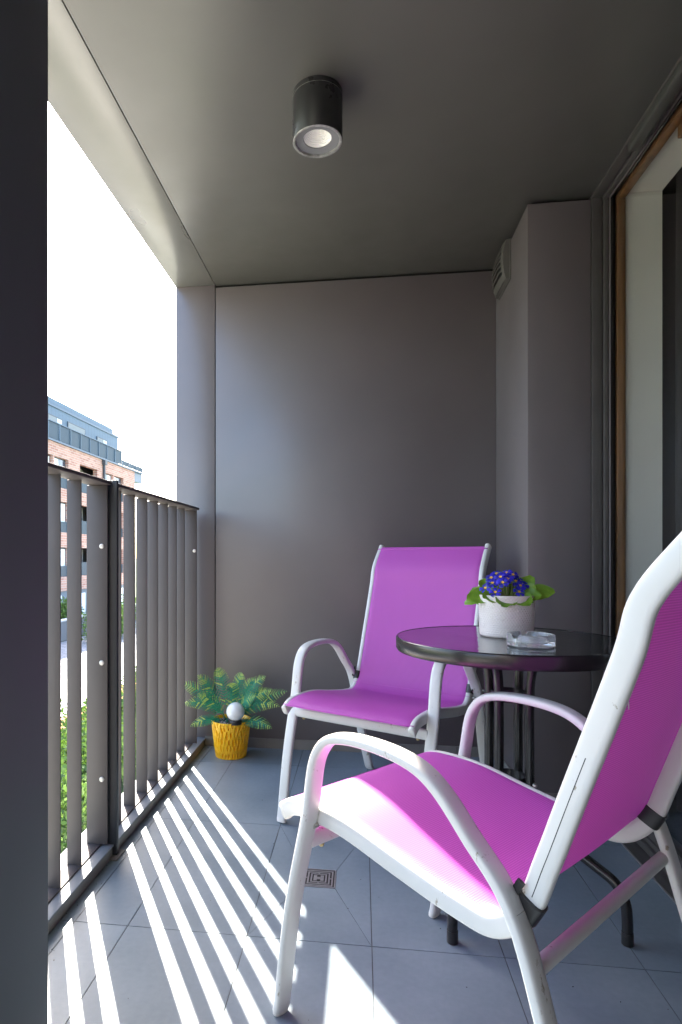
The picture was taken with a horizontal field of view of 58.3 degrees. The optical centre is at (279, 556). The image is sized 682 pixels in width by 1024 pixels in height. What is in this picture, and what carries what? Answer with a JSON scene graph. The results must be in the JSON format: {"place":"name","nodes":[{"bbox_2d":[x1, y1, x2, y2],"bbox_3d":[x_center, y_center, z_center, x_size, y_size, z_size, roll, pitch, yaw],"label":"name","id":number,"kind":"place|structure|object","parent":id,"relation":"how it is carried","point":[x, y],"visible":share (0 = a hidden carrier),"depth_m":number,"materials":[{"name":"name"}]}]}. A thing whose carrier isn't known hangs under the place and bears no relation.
{"place":"outdoors","nodes":[
{"label":"outdoors","id":0,"kind":"place"},
{"bbox_2d":[61,621,135,680],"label":"cobbled road","id":1,"kind":"structure","parent":0,"point":[64,659],"depth_m":25.66,"materials":[{"name":"grey stone"}]},
{"bbox_2d":[61,650,135,716],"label":"pavement","id":2,"kind":"structure","parent":0,"point":[64,688],"depth_m":19.16,"materials":[{"name":"grey concrete"}]},
{"bbox_2d":[61,559,135,851],"bbox_3d":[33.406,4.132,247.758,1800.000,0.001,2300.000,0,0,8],"label":"ground","id":3,"kind":"structure","parent":0,"point":[65,841],"depth_m":10.93,"materials":[{"name":"green plant"}]},
{"bbox_2d":[0,0,47,1023],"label":"pier","id":4,"kind":"structure","parent":3,"relation":"on","point":[23,511],"depth_m":1.02,"materials":[{"name":"grey metal"}]},
{"bbox_2d":[61,765,86,852],"bbox_3d":[-3.902,3.531,9.121,3.451,1.222,2.745,0,0,31],"label":"shrub","id":5,"kind":"object","parent":3,"relation":"on","point":[64,804],"visible":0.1,"depth_m":8.52,"materials":[{"name":"green plant"}]},
{"bbox_2d":[48,396,146,613],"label":"apartment building","id":6,"kind":"structure","parent":3,"relation":"on","point":[80,442],"depth_m":43.88,"materials":[{"name":"orange brick"}]},
{"bbox_2d":[48,413,61,441],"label":"window","id":7,"kind":"structure","parent":6,"relation":"in","point":[51,417],"depth_m":41.33,"materials":[{"name":"grey glass"}]},
{"bbox_2d":[54,457,64,466],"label":"window","id":8,"kind":"structure","parent":6,"relation":"in","point":[57,461],"depth_m":40.38,"materials":[{"name":"grey glass"}]},
{"bbox_2d":[61,548,64,565],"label":"window","id":9,"kind":"structure","parent":6,"relation":"in","point":[62,549],"depth_m":40.87,"materials":[{"name":"white"}]},
{"bbox_2d":[61,502,64,521],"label":"window","id":10,"kind":"structure","parent":6,"relation":"in","point":[62,504],"depth_m":40.81,"materials":[{"name":"white glass"}]},
{"bbox_2d":[67,421,84,449],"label":"window","id":11,"kind":"structure","parent":6,"relation":"in","point":[70,425],"depth_m":44.21,"materials":[{"name":"grey"}]},
{"bbox_2d":[82,593,84,611],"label":"garage door","id":12,"kind":"structure","parent":6,"relation":"in","point":[83,594],"depth_m":43.56,"materials":[{"name":"white"}]},
{"bbox_2d":[97,436,106,456],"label":"window","id":13,"kind":"structure","parent":6,"relation":"in","point":[98,438],"depth_m":48.65,"materials":[{"name":"grey glass"}]},
{"bbox_2d":[61,715,135,782],"bbox_3d":[-3.776,3.577,11.504,2.925,1.152,3.237,0,0,-7],"label":"shrub","id":14,"kind":"object","parent":3,"relation":"on","point":[64,743],"visible":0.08,"depth_m":10.89,"materials":[{"name":"green plant"}]},
{"bbox_2d":[61,690,135,725],"bbox_3d":[-3.445,3.555,13.660,2.793,1.170,3.372,0,0,42],"label":"shrub","id":15,"kind":"object","parent":3,"relation":"on","point":[84,711],"visible":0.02,"depth_m":13.42,"materials":[{"name":"green plant"}]},
{"bbox_2d":[61,606,135,641],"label":"garden wall","id":16,"kind":"structure","parent":3,"relation":"on","point":[64,629],"depth_m":29.90,"materials":[{"name":"grey concrete"}]},
{"bbox_2d":[121,670,135,698],"bbox_3d":[-3.072,3.592,16.309,3.483,1.109,2.632,0,0,8],"label":"shrub","id":17,"kind":"object","parent":3,"relation":"on","point":[122,684],"depth_m":16.54,"materials":[{"name":"green plant"}]},
{"bbox_2d":[176,285,215,736],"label":"end pier","id":18,"kind":"structure","parent":3,"relation":"on","point":[195,396],"depth_m":2.97,"materials":[{"name":"grey paint"}]},
{"bbox_2d":[82,594,135,642],"bbox_3d":[-8.516,3.030,31.033,2.474,2.280,5.978,0,0,8],"label":"shrub","id":19,"kind":"object","parent":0,"point":[83,615],"visible":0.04,"depth_m":30.23,"materials":[{"name":"green plant"}]},
{"bbox_2d":[48,102,175,558],"label":"sky","id":20,"kind":"structure","parent":0,"point":[112,304],"materials":[{"name":"white"}]},
{"bbox_2d":[48,746,681,1023],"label":"balcony floor","id":21,"kind":"structure","parent":0,"point":[380,950],"depth_m":1.46,"materials":[{"name":"tile"}]},
{"bbox_2d":[185,668,286,759],"bbox_3d":[-0.207,0.715,2.805,0.496,0.409,0.205,0,0,8],"label":"potted fern","id":22,"kind":"object","parent":21,"relation":"on","point":[230,742],"visible":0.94,"depth_m":2.77,"materials":[{"name":"green plant"}]},
{"bbox_2d":[226,702,244,725],"bbox_3d":[-0.200,0.725,2.751,0.083,0.131,0.083,0,0,8],"label":"garden globe light","id":23,"kind":"object","parent":22,"relation":"on","point":[235,711],"visible":1,"depth_m":2.72,"materials":[{"name":"white glass"}]},
{"bbox_2d":[305,868,335,888],"bbox_3d":[0.112,0.920,1.739,0.097,0.003,0.097,0,0,8],"label":"floor drain","id":24,"kind":"object","parent":21,"relation":"on","point":[322,878],"visible":0.77,"depth_m":1.74,"materials":[{"name":"grey metal"}]},
{"bbox_2d":[205,736,557,797],"bbox_3d":[0.485,0.897,2.777,1.669,0.045,0.502,0,0,29],"label":"wall skirting","id":25,"kind":"object","parent":21,"relation":"on","point":[416,749],"depth_m":2.89,"materials":[{"name":"tile"}]},
{"bbox_2d":[277,543,491,822],"bbox_3d":[0.425,0.434,2.244,0.552,0.975,0.772,0,0,36],"label":"patio chair","id":26,"kind":"object","parent":21,"relation":"on","point":[391,689],"visible":0.87,"depth_m":2.36,"materials":[{"name":"fabric"}]},
{"bbox_2d":[273,531,681,1023],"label":"patio chair","id":27,"kind":"object","parent":21,"relation":"on","point":[478,847],"visible":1,"depth_m":0.99,"materials":[{"name":"fabric"}]},
{"bbox_2d":[396,626,633,947],"bbox_3d":[0.623,0.570,1.651,0.602,0.700,0.602,0,0,8],"label":"bistro table","id":28,"kind":"object","parent":21,"relation":"on","point":[570,651],"visible":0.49,"depth_m":1.57,"materials":[{"name":"black"}]},
{"bbox_2d":[464,570,554,638],"bbox_3d":[0.641,0.128,1.709,0.203,0.185,0.212,0,0,-38],"label":"potted primrose","id":29,"kind":"object","parent":28,"relation":"on","point":[504,602],"visible":0.99,"depth_m":1.66,"materials":[{"name":"beige ceramic"}]},
{"bbox_2d":[507,631,555,648],"bbox_3d":[0.626,0.206,1.512,0.113,0.030,0.113,0,0,-27],"label":"ashtray","id":30,"kind":"object","parent":28,"relation":"on","point":[535,640],"visible":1,"depth_m":1.47,"materials":[{"name":"clear glass"}]},
{"bbox_2d":[496,200,590,792],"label":"corner column","id":31,"kind":"structure","parent":21,"relation":"on","point":[543,419],"depth_m":2.25,"materials":[{"name":"grey paint"}]},
{"bbox_2d":[492,238,510,299],"bbox_3d":[0.950,-1.235,2.617,0.044,0.170,0.210,0,0,8],"label":"wall vent","id":32,"kind":"object","parent":31,"relation":"attached to","point":[501,275],"depth_m":2.55,"materials":[{"name":"grey plastic"}]},
{"bbox_2d":[589,54,681,903],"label":"balcony door","id":33,"kind":"structure","parent":21,"relation":"on","point":[636,362],"depth_m":2.00,"materials":[{"name":"metal"}]},
{"bbox_2d":[63,0,681,285],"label":"ceiling","id":34,"kind":"structure","parent":0,"point":[472,129],"depth_m":1.81,"materials":[{"name":"grey paint"}]},
{"bbox_2d":[48,0,214,286],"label":"soffit fascia","id":35,"kind":"structure","parent":34,"relation":"attached to","point":[83,103],"depth_m":1.96,"materials":[{"name":"white paint"}]},
{"bbox_2d":[293,75,342,157],"bbox_3d":[0.108,-1.257,1.740,0.143,0.137,0.143,0,0,8],"label":"ceiling lamp","id":36,"kind":"object","parent":34,"relation":"attached to","point":[317,116],"visible":1,"depth_m":1.69,"materials":[{"name":"metal"}]},
{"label":"slab edge","id":37,"kind":"structure","parent":0,"visible":0},
{"bbox_2d":[48,740,204,933],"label":"balcony kerb","id":38,"kind":"structure","parent":37,"relation":"on","point":[72,899],"depth_m":1.85,"materials":[{"name":"metal"}]},
{"bbox_2d":[48,737,204,921],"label":"balcony sill","id":39,"kind":"structure","parent":38,"relation":"on","point":[56,903],"depth_m":1.86,"materials":[{"name":"grey concrete"}]},
{"bbox_2d":[48,462,111,902],"bbox_3d":[-0.601,0.325,1.497,0.079,1.113,0.736,0,0,8],"label":"balcony railing","id":40,"kind":"object","parent":39,"relation":"on","point":[78,856],"visible":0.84,"depth_m":1.73,"materials":[{"name":"paint"}]},
{"bbox_2d":[108,480,124,860],"bbox_3d":[-0.539,0.342,1.873,0.102,1.156,0.064,0,0,8],"label":"railing post","id":41,"kind":"object","parent":39,"relation":"on","point":[113,665],"visible":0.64,"depth_m":1.86,"materials":[{"name":"grey metal"}]},
{"bbox_2d":[119,484,198,824],"bbox_3d":[-0.482,0.325,2.376,0.079,1.113,0.986,0,0,8],"label":"balcony railing","id":42,"kind":"object","parent":39,"relation":"on","point":[166,610],"visible":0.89,"depth_m":2.38,"materials":[{"name":"metal"}]},
{"bbox_2d":[216,271,495,754],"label":"panel wall","id":43,"kind":"structure","parent":37,"relation":"on","point":[355,424],"depth_m":2.88,"materials":[{"name":"grey paint"}]},
{"bbox_2d":[216,270,492,287],"bbox_3d":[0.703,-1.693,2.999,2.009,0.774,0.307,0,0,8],"label":"shadow gap","id":44,"kind":"object","parent":43,"relation":"on","point":[354,278],"visible":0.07,"depth_m":2.89,"materials":[{"name":"black"}]},
{"label":"forecourt","id":45,"kind":"structure","parent":0,"visible":0},
{"bbox_2d":[61,596,85,618],"bbox_3d":[-11.284,3.090,32.643,1.617,2.101,2.463,0,0,-11],"label":"shrub","id":46,"kind":"object","parent":45,"relation":"on","point":[63,609],"visible":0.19,"depth_m":32.08,"materials":[{"name":"green plant"}]}
]}

